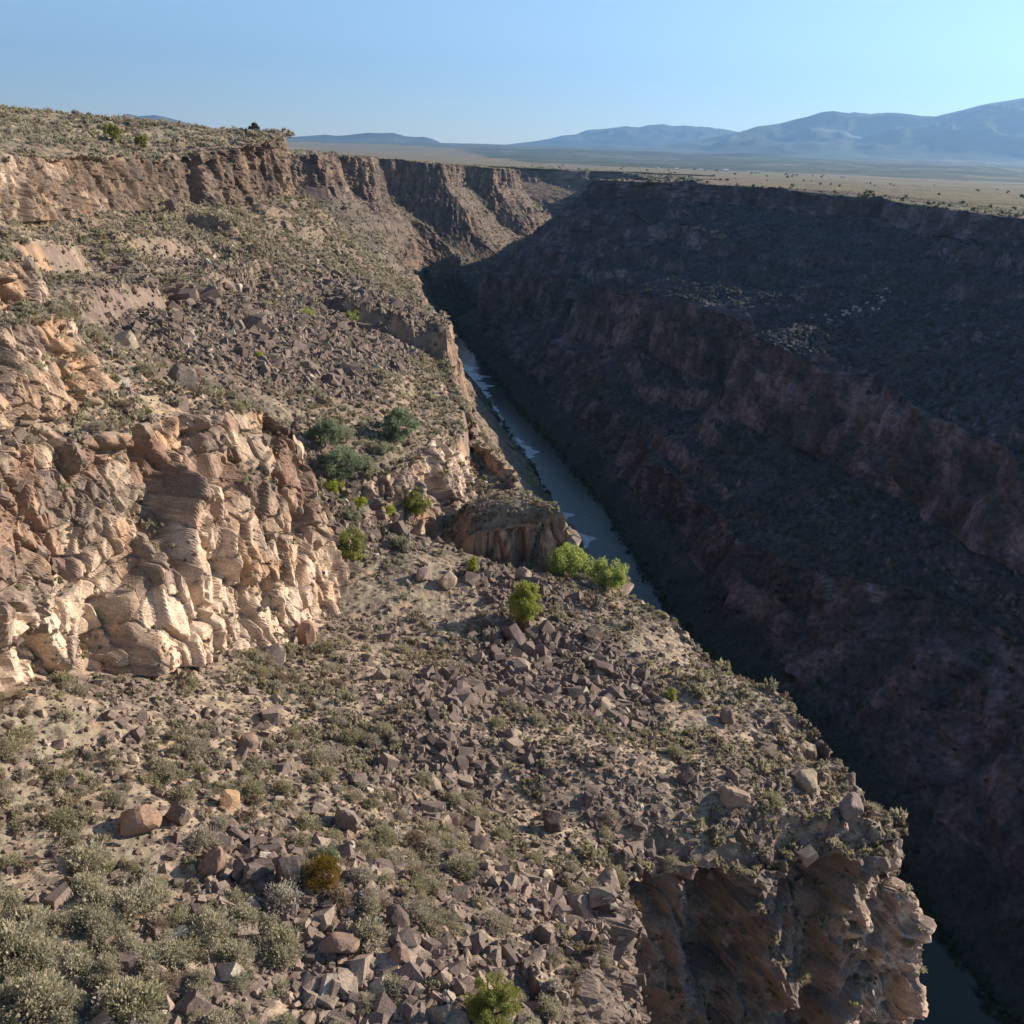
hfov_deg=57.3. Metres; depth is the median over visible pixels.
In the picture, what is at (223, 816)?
sagebrush
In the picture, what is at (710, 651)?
riverbank willows
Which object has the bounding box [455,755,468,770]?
boulder
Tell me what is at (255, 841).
boulder
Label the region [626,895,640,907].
shrub
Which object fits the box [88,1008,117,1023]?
boulder
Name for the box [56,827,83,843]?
sagebrush
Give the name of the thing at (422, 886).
sagebrush
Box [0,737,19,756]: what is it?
sagebrush
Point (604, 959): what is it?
sagebrush
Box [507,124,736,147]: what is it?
distant mountains
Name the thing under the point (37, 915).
sagebrush
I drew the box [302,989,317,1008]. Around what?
boulder
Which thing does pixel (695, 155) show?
wooded foothills
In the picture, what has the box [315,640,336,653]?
sagebrush
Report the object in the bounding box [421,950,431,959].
boulder
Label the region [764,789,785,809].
sagebrush
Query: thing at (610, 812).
sagebrush
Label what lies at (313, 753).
sagebrush
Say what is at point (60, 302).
sagebrush
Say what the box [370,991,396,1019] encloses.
boulder
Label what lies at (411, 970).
boulder
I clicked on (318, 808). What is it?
boulder
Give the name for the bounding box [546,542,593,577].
cottonwood
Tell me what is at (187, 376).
boulder
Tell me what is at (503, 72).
sky
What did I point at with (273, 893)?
sagebrush
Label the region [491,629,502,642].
boulder
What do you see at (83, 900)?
sagebrush
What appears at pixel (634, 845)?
boulder
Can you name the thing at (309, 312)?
rabbitbrush
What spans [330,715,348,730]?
sagebrush
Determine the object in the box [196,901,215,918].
sagebrush
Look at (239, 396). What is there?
sagebrush
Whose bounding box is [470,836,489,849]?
boulder
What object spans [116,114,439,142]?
distant hills
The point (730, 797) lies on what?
boulder
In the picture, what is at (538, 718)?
sagebrush
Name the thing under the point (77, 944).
sagebrush
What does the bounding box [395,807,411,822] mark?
sagebrush
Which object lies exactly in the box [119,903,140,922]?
sagebrush
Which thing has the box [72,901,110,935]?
sagebrush
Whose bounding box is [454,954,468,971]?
boulder
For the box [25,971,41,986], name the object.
sagebrush
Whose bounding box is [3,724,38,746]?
sagebrush
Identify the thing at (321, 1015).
boulder
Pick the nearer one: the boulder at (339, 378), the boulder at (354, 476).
the boulder at (354, 476)
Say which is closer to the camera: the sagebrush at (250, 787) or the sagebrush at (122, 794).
the sagebrush at (122, 794)
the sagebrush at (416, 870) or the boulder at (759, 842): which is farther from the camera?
the boulder at (759, 842)
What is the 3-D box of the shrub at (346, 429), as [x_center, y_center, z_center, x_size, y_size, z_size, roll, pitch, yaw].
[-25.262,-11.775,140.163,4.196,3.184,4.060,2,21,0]
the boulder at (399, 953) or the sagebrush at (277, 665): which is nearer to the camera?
the boulder at (399, 953)
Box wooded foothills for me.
[503,149,1009,166]
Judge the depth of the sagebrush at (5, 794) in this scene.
57.88 m
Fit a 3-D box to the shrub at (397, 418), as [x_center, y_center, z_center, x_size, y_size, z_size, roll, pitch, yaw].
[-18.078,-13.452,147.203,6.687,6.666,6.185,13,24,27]
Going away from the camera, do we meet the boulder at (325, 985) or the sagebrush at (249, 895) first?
the boulder at (325, 985)
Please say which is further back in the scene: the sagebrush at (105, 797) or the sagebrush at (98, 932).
the sagebrush at (105, 797)
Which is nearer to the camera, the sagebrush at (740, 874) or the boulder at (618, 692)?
the sagebrush at (740, 874)
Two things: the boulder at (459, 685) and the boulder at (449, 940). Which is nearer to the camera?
the boulder at (449, 940)
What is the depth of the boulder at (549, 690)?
104.44 m
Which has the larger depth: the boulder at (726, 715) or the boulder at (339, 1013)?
the boulder at (726, 715)
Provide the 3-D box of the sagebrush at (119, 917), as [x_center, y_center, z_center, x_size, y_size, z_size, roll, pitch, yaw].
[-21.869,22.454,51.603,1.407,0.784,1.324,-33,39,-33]
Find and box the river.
[437,305,1006,1023]
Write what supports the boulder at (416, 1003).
on the boulder at (410, 1000)
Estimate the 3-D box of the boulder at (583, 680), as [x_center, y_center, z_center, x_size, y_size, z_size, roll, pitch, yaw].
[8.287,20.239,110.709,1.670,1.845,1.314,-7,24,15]
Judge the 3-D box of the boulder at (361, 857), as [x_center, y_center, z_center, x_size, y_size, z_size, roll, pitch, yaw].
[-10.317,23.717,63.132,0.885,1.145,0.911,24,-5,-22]
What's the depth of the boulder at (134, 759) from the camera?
65.39 m
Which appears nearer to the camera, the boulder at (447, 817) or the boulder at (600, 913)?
the boulder at (600, 913)
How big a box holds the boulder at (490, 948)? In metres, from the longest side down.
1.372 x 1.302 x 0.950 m
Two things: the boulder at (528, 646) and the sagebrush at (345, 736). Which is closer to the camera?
the sagebrush at (345, 736)
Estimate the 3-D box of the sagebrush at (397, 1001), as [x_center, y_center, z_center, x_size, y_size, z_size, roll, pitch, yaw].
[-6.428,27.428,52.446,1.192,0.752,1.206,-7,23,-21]
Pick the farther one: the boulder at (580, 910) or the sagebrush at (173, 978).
the boulder at (580, 910)
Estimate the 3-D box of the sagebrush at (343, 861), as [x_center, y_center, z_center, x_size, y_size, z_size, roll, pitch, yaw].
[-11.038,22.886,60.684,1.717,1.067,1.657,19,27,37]
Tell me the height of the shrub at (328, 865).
2.825 m
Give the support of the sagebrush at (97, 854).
on the canyon wall at (118, 618)
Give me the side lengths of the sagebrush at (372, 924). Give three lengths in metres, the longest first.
2.804 x 2.778 x 1.816 m
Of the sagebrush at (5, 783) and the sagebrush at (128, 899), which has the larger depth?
the sagebrush at (5, 783)
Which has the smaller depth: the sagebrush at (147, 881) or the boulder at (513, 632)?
the sagebrush at (147, 881)
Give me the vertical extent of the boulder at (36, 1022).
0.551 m
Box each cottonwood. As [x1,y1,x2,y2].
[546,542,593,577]
[583,556,629,590]
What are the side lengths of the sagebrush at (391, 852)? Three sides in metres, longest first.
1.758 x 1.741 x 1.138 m
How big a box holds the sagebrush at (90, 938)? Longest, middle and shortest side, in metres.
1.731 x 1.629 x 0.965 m
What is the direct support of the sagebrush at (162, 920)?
on the canyon wall at (118, 618)
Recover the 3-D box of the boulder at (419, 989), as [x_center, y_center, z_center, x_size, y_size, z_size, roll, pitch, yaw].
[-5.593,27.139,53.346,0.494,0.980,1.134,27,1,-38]
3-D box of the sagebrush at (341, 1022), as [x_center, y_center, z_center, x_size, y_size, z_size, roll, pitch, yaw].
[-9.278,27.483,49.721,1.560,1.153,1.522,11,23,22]
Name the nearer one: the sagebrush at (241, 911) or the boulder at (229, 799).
the sagebrush at (241, 911)
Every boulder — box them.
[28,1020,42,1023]
[43,881,74,909]
[63,774,78,786]
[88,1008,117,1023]
[113,330,138,349]
[116,949,143,972]
[119,804,161,836]
[127,726,145,740]
[128,753,139,764]
[136,709,148,722]
[142,959,155,976]
[154,961,167,976]
[164,801,190,825]
[165,300,182,310]
[168,364,197,391]
[168,396,188,411]
[169,924,189,940]
[178,288,198,300]
[180,988,210,1016]
[190,903,202,919]
[197,846,225,877]
[199,285,221,298]
[208,833,236,852]
[214,880,229,890]
[215,866,232,876]
[216,962,246,983]
[217,867,232,878]
[217,896,235,911]
[219,789,239,810]
[228,824,253,843]
[228,912,243,925]
[232,857,245,881]
[236,921,259,940]
[237,732,258,752]
[238,845,257,854]
[238,879,251,888]
[241,863,268,885]
[242,316,271,332]
[243,686,257,695]
[243,896,261,910]
[244,853,253,862]
[248,313,267,323]
[249,324,258,332]
[249,332,266,339]
[249,836,266,848]
[252,858,273,873]
[252,877,271,896]
[257,841,280,854]
[261,706,280,725]
[264,643,285,665]
[273,761,290,774]
[273,853,288,862]
[275,856,300,889]
[280,904,298,916]
[287,847,302,854]
[288,943,304,956]
[291,340,307,349]
[297,620,315,645]
[300,876,312,894]
[301,970,317,991]
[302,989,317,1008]
[305,1000,312,1009]
[306,296,315,306]
[310,836,329,847]
[311,801,327,814]
[311,904,337,931]
[311,966,324,989]
[315,932,359,953]
[315,1010,329,1023]
[316,973,344,995]
[316,993,338,1009]
[321,1008,346,1023]
[324,373,342,383]
[326,374,339,387]
[329,978,340,996]
[329,1016,350,1023]
[333,843,354,860]
[333,862,349,873]
[335,806,357,833]
[336,967,353,995]
[338,362,354,370]
[341,1000,356,1018]
[342,472,357,479]
[344,959,368,976]
[346,773,367,784]
[348,362,360,374]
[348,860,357,867]
[348,976,357,992]
[348,992,358,1006]
[350,953,372,987]
[350,1017,367,1023]
[356,854,365,861]
[358,322,372,331]
[364,880,375,890]
[365,1011,389,1023]
[368,529,381,541]
[368,975,387,997]
[370,957,381,968]
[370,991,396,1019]
[372,337,382,344]
[373,667,389,679]
[374,858,393,868]
[374,869,385,879]
[375,967,383,971]
[376,950,391,974]
[378,752,399,769]
[378,959,399,977]
[379,867,394,877]
[386,904,409,928]
[387,520,409,537]
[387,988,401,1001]
[389,298,403,309]
[389,925,400,946]
[389,942,409,964]
[390,980,414,994]
[391,926,416,947]
[395,961,423,986]
[396,995,415,1015]
[398,861,408,868]
[403,1002,419,1021]
[404,932,418,944]
[407,1014,427,1023]
[408,944,420,954]
[408,949,417,962]
[411,683,430,697]
[413,982,424,998]
[413,1000,425,1006]
[415,958,424,965]
[416,566,431,581]
[418,679,428,686]
[418,1002,430,1023]
[419,665,434,680]
[419,800,442,813]
[419,963,431,973]
[421,933,441,953]
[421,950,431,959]
[422,812,440,817]
[426,776,442,792]
[427,708,438,720]
[427,1005,451,1023]
[429,671,439,681]
[432,922,442,935]
[432,949,445,955]
[432,967,453,989]
[433,749,445,763]
[434,930,453,941]
[436,955,448,963]
[438,571,456,589]
[438,666,453,681]
[440,694,451,701]
[440,762,454,777]
[441,960,467,976]
[442,933,450,947]
[443,814,449,825]
[444,814,452,823]
[444,848,458,858]
[444,1006,468,1023]
[445,687,456,695]
[445,823,459,834]
[446,696,461,705]
[446,730,455,745]
[448,710,460,722]
[449,766,457,776]
[450,679,471,692]
[451,816,460,827]
[453,885,468,902]
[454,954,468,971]
[454,1000,466,1012]
[455,690,473,704]
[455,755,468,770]
[456,773,472,785]
[457,746,473,756]
[460,571,480,585]
[461,975,474,991]
[465,678,480,686]
[466,820,479,834]
[469,651,484,662]
[469,931,484,954]
[470,696,480,707]
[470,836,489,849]
[471,684,485,695]
[480,949,498,966]
[485,945,501,967]
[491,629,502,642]
[495,686,513,698]
[501,943,517,965]
[502,623,525,649]
[502,879,514,893]
[503,737,523,752]
[504,728,522,738]
[504,873,520,889]
[511,647,521,657]
[513,657,530,670]
[514,566,531,580]
[514,667,520,674]
[515,683,530,693]
[518,576,539,584]
[519,641,534,653]
[519,751,534,765]
[520,871,542,882]
[526,643,548,656]
[533,681,545,690]
[535,695,553,701]
[537,875,562,898]
[540,699,550,710]
[541,810,563,832]
[542,877,549,886]
[545,687,561,695]
[548,899,557,914]
[557,895,567,904]
[560,871,575,884]
[560,905,569,914]
[566,894,589,910]
[567,686,583,698]
[569,932,584,943]
[570,900,596,919]
[570,914,583,922]
[574,881,584,887]
[575,675,589,685]
[580,930,595,943]
[581,686,588,691]
[581,709,599,721]
[584,624,602,643]
[587,842,597,850]
[589,885,612,907]
[593,659,612,675]
[593,910,610,917]
[596,867,619,891]
[597,837,609,844]
[598,696,610,712]
[601,882,616,898]
[602,685,625,699]
[615,715,629,726]
[619,938,636,954]
[623,840,645,858]
[629,683,641,691]
[676,767,694,785]
[687,772,698,784]
[718,785,750,807]
[719,707,734,724]
[750,833,764,848]
[757,741,777,751]
[790,766,802,779]
[795,769,816,793]
[797,845,818,867]
[799,835,810,845]
[839,791,863,820]
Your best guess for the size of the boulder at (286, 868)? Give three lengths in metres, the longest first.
2.378 x 1.666 x 1.484 m
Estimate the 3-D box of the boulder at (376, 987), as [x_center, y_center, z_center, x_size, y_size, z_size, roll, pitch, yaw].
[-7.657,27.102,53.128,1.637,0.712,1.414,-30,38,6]
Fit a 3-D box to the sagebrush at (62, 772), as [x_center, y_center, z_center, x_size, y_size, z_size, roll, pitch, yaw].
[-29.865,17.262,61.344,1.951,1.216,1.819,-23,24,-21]
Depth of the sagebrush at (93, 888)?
52.62 m
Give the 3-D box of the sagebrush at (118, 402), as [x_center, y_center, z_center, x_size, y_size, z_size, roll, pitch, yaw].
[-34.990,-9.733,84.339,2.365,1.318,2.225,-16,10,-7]
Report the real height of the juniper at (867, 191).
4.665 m
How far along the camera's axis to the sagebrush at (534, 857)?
75.47 m
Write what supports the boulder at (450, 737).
on the canyon wall at (118, 618)
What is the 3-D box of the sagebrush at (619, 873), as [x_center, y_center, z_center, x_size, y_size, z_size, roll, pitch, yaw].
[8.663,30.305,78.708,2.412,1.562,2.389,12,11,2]
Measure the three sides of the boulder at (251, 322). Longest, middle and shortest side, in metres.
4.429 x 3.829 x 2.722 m
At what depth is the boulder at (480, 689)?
100.12 m
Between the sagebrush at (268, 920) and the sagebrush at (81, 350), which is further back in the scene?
the sagebrush at (81, 350)
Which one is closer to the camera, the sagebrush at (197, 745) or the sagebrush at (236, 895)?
the sagebrush at (236, 895)
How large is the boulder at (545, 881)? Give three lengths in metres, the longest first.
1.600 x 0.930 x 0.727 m
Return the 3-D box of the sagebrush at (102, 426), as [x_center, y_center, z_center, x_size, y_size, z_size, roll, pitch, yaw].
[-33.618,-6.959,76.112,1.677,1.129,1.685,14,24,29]
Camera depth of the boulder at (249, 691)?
84.29 m
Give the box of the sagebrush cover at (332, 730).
[0,104,927,1023]
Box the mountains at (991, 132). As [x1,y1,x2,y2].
[643,98,1023,160]
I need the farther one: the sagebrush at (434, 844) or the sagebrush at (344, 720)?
the sagebrush at (344, 720)
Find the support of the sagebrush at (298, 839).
on the canyon wall at (118, 618)
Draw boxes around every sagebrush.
[0,247,15,260]
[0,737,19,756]
[0,776,14,789]
[0,786,18,806]
[0,851,23,868]
[0,871,6,891]
[0,887,17,911]
[0,899,11,916]
[0,912,46,961]
[0,919,11,929]
[0,922,37,964]
[0,939,22,959]
[0,955,32,985]
[0,957,29,981]
[0,960,77,1023]
[0,974,24,1011]
[0,1007,6,1023]
[0,1011,29,1023]
[2,731,27,757]
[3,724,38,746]
[12,931,63,973]
[12,998,38,1018]
[14,903,39,922]
[15,903,57,932]
[19,366,35,375]
[23,432,40,444]
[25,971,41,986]
[35,970,66,996]
[36,1007,57,1023]
[39,941,64,962]
[39,955,62,972]
[41,801,79,832]
[43,1004,80,1023]
[44,766,71,784]
[44,998,71,1013]
[46,961,69,976]
[47,302,74,318]
[47,669,78,687]
[47,1014,67,1023]
[49,907,77,933]
[52,941,80,960]
[54,297,66,305]
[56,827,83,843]
[56,984,88,1011]
[59,946,94,979]
[60,1013,80,1023]
[62,940,90,954]
[63,299,78,316]
[63,835,114,875]
[63,915,83,935]
[63,992,84,1015]
[65,904,84,925]
[65,956,96,984]
[67,879,116,911]
[68,784,91,799]
[69,867,108,901]
[71,684,91,699]
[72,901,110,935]
[73,344,88,357]
[73,958,95,980]
[75,903,117,935]
[77,881,111,905]
[83,965,105,988]
[84,925,114,950]
[85,921,106,936]
[85,923,110,944]
[85,973,146,1023]
[86,420,107,433]
[87,326,106,340]
[92,952,118,973]
[92,998,119,1016]
[93,892,122,911]
[94,969,121,986]
[95,413,124,429]
[96,953,123,980]
[97,785,125,807]
[97,859,117,875]
[101,970,171,1023]
[106,908,129,927]
[107,789,128,808]
[109,920,133,942]
[110,999,135,1016]
[111,395,137,408]
[111,879,157,922]
[111,889,123,907]
[115,1004,140,1022]
[117,930,144,951]
[119,857,139,875]
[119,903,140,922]
[122,1010,157,1023]
[123,939,146,952]
[129,503,139,514]
[130,874,157,896]
[133,360,156,374]
[133,944,163,974]
[138,879,174,913]
[140,965,161,983]
[143,940,162,953]
[143,1012,168,1023]
[145,757,179,778]
[147,876,161,885]
[150,914,173,931]
[151,874,168,886]
[151,969,181,991]
[153,932,185,966]
[166,904,191,924]
[169,945,192,965]
[170,942,196,962]
[171,783,197,808]
[176,733,196,748]
[179,675,200,689]
[179,931,208,959]
[181,916,195,929]
[181,978,215,1011]
[182,734,209,755]
[182,922,210,942]
[183,929,220,963]
[186,821,222,849]
[187,905,242,949]
[188,965,214,984]
[195,369,202,380]
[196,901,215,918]
[198,1003,240,1023]
[203,939,220,959]
[207,814,231,830]
[210,813,231,825]
[215,942,240,962]
[218,936,257,966]
[220,934,238,951]
[223,898,263,928]
[225,885,245,904]
[226,970,251,991]
[227,922,243,938]
[228,904,249,919]
[229,392,249,400]
[230,400,243,412]
[235,775,268,801]
[237,958,253,984]
[243,891,259,901]
[243,910,262,923]
[243,1015,264,1023]
[244,647,264,660]
[252,652,272,665]
[252,664,271,681]
[252,931,284,964]
[256,909,281,935]
[259,876,306,915]
[261,654,276,666]
[261,921,304,966]
[265,660,285,670]
[266,936,303,971]
[267,679,287,692]
[268,777,294,797]
[272,671,292,682]
[278,1010,299,1023]
[282,642,297,649]
[282,725,304,739]
[285,729,302,743]
[285,738,301,750]
[285,830,317,846]
[292,809,323,831]
[293,852,308,864]
[301,857,314,873]
[303,745,332,765]
[303,847,316,858]
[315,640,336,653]
[318,764,339,781]
[320,743,341,765]
[321,660,337,673]
[322,826,344,842]
[324,675,346,688]
[324,887,361,915]
[328,1017,347,1023]
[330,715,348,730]
[337,856,356,871]
[338,727,357,745]
[344,787,362,803]
[346,863,377,886]
[348,727,366,744]
[350,912,391,954]
[354,884,381,912]
[354,895,383,916]
[355,836,377,852]
[356,990,376,1014]
[360,732,381,749]
[360,847,382,861]
[370,719,395,736]
[371,824,386,836]
[371,824,399,848]
[378,973,412,1004]
[380,848,401,858]
[384,972,398,991]
[391,668,408,680]
[391,995,404,1007]
[395,642,413,654]
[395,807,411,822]
[403,828,427,849]
[403,895,432,926]
[406,863,424,875]
[407,858,421,870]
[409,877,431,894]
[410,908,446,937]
[414,768,434,785]
[415,893,433,905]
[417,833,444,856]
[420,821,437,834]
[424,874,440,894]
[432,907,457,925]
[434,830,451,846]
[439,790,465,806]
[442,831,456,846]
[443,854,473,879]
[451,857,479,880]
[452,814,464,829]
[457,852,476,862]
[461,789,478,800]
[463,816,472,827]
[466,804,487,821]
[477,804,493,820]
[478,908,507,937]
[486,714,507,730]
[490,826,513,841]
[491,843,505,855]
[493,913,516,934]
[499,1013,513,1023]
[503,849,518,859]
[508,699,527,713]
[517,991,529,1008]
[524,850,543,863]
[527,711,548,724]
[533,990,560,1017]
[539,1002,558,1023]
[541,1001,560,1022]
[546,949,566,967]
[563,859,582,874]
[565,881,585,894]
[565,961,582,976]
[567,974,584,995]
[580,873,600,886]
[595,824,615,837]
[598,954,614,971]
[604,805,621,824]
[607,864,626,885]
[662,854,680,872]
[665,743,686,757]
[731,863,749,883]
[759,745,777,758]
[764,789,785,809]
[792,964,810,986]
[863,800,881,811]
[889,867,900,878]
[894,936,917,950]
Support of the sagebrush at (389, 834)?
on the canyon wall at (118, 618)
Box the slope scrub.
[463,173,1023,932]
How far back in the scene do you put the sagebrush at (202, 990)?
48.74 m
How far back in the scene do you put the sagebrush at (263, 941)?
52.95 m
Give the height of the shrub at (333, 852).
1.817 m
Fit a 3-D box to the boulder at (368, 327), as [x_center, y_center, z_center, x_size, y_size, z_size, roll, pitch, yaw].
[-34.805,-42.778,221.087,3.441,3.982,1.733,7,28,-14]
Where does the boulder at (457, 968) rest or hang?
on the rock rubble
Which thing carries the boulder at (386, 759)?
on the canyon wall at (118, 618)
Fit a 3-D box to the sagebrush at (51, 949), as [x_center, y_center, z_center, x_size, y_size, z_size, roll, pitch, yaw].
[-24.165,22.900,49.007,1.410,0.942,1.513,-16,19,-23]
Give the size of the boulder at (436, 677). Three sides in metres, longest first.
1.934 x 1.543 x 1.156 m
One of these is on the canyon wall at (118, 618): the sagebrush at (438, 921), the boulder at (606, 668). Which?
the sagebrush at (438, 921)
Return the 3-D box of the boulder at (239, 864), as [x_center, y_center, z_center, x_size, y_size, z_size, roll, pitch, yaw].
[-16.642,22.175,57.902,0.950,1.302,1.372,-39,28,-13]
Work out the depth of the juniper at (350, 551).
122.36 m
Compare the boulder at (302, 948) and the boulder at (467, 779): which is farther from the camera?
the boulder at (467, 779)
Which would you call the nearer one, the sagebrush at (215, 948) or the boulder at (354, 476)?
the sagebrush at (215, 948)
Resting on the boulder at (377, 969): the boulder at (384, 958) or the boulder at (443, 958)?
the boulder at (384, 958)
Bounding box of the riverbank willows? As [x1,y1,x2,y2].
[436,309,1023,1023]
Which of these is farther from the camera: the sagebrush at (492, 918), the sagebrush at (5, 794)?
the sagebrush at (492, 918)
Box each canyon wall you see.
[0,108,936,1023]
[457,172,1023,1023]
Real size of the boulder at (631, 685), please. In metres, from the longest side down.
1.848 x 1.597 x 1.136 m
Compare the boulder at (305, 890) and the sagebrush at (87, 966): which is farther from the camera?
the boulder at (305, 890)
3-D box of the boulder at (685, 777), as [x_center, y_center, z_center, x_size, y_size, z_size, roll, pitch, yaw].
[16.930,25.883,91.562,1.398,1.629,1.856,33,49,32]
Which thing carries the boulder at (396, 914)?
on the canyon wall at (118, 618)
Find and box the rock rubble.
[0,155,927,1023]
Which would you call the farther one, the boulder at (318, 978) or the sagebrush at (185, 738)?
the sagebrush at (185, 738)
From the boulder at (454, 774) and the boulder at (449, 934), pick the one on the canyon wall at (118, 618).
the boulder at (454, 774)
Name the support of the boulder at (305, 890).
on the rock rubble
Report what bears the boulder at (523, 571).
on the canyon wall at (118, 618)
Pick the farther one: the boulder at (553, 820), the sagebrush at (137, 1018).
the boulder at (553, 820)
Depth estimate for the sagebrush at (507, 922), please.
62.17 m
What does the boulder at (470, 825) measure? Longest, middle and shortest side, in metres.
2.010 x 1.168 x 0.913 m
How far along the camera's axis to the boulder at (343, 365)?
169.90 m
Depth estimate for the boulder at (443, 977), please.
53.99 m
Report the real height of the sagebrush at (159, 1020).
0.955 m
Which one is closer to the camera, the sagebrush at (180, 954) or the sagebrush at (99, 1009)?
the sagebrush at (99, 1009)
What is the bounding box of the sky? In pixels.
[0,0,1023,144]
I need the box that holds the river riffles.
[460,359,596,548]
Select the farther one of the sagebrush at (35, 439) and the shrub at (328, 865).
the sagebrush at (35, 439)
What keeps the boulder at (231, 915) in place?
on the canyon wall at (118, 618)
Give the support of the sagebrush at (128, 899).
on the canyon wall at (118, 618)
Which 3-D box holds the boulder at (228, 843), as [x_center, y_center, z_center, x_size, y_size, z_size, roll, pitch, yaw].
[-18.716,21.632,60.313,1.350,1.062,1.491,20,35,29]
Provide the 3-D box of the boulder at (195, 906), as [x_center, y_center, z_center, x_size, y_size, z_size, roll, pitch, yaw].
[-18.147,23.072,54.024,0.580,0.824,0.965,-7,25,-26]
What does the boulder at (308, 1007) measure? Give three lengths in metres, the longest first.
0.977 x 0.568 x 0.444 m
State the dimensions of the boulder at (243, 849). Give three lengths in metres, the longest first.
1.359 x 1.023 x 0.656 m
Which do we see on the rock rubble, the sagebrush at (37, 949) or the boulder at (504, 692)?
the boulder at (504, 692)
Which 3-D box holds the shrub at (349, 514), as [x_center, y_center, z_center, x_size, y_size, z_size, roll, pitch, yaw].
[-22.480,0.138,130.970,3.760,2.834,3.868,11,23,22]
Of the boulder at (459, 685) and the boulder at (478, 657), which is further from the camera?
the boulder at (478, 657)
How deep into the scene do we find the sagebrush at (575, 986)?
58.60 m
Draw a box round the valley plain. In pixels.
[286,139,1023,188]
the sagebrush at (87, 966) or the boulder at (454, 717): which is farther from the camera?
the boulder at (454, 717)
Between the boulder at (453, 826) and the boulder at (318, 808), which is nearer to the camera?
the boulder at (318, 808)
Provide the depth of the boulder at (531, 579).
130.85 m
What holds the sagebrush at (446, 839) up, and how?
on the canyon wall at (118, 618)
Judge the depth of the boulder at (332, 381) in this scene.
156.94 m
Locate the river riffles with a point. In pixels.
(586, 539)
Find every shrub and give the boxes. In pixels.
[301,851,342,893]
[306,416,345,446]
[310,840,341,861]
[322,443,366,481]
[333,422,355,441]
[342,504,367,521]
[357,454,382,472]
[368,441,396,456]
[374,406,421,444]
[380,522,394,532]
[387,535,409,551]
[402,486,432,516]
[585,584,609,606]
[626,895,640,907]
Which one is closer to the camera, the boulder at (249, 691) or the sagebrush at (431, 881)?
the sagebrush at (431, 881)
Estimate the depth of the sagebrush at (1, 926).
49.62 m
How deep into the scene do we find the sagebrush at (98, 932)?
50.50 m
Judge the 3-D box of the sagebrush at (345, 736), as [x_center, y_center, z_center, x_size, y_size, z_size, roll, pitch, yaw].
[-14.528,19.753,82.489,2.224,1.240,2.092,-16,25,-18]
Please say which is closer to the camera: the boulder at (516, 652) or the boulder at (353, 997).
the boulder at (353, 997)
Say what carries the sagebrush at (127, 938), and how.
on the canyon wall at (118, 618)
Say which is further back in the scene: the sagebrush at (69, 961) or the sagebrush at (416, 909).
the sagebrush at (416, 909)
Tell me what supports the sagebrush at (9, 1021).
on the canyon wall at (118, 618)
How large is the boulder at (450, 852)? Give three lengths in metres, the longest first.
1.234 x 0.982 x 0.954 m
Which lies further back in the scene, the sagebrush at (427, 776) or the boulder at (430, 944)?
the sagebrush at (427, 776)
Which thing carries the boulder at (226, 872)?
on the canyon wall at (118, 618)
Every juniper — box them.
[103,123,122,140]
[133,134,146,147]
[248,122,259,130]
[338,527,365,560]
[463,971,523,1023]
[465,555,479,572]
[507,580,543,622]
[665,686,676,701]
[862,189,873,195]
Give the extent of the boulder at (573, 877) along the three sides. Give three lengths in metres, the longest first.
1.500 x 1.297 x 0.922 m
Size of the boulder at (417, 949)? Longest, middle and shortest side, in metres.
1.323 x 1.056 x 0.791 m
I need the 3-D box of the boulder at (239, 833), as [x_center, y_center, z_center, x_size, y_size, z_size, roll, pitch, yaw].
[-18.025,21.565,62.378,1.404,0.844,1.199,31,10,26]
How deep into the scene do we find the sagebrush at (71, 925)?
50.66 m
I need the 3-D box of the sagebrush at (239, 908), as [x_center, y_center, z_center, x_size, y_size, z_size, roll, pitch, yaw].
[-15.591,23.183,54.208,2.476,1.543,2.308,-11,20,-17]
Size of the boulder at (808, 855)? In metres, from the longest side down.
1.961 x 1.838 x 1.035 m
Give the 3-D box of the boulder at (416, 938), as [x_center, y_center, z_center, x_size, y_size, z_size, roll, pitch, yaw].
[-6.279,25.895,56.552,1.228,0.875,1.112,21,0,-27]
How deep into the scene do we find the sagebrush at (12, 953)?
48.58 m
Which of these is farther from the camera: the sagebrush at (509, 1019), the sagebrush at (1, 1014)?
the sagebrush at (509, 1019)
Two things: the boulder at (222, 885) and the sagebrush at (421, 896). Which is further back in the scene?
the sagebrush at (421, 896)
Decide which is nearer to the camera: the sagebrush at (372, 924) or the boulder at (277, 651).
the sagebrush at (372, 924)
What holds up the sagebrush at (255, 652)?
on the canyon wall at (118, 618)
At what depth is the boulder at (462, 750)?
85.62 m
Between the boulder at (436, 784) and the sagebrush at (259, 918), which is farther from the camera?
the boulder at (436, 784)
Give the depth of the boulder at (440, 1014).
51.60 m
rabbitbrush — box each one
[300,306,313,314]
[325,479,344,493]
[347,310,360,321]
[353,496,367,508]
[383,504,396,514]
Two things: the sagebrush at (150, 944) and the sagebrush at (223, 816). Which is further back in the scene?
the sagebrush at (223, 816)
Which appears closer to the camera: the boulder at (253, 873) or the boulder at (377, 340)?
the boulder at (253, 873)
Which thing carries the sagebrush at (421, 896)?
on the canyon wall at (118, 618)
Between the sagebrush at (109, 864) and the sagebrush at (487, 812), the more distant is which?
the sagebrush at (487, 812)
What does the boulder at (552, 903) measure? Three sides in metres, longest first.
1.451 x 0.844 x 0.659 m
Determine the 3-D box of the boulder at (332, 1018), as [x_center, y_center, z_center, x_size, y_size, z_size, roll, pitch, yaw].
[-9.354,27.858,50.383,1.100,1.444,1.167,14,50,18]
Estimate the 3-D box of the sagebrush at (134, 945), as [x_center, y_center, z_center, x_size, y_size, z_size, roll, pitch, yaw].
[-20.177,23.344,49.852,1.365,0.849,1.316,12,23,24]
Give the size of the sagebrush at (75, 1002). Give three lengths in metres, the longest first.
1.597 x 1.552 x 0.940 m

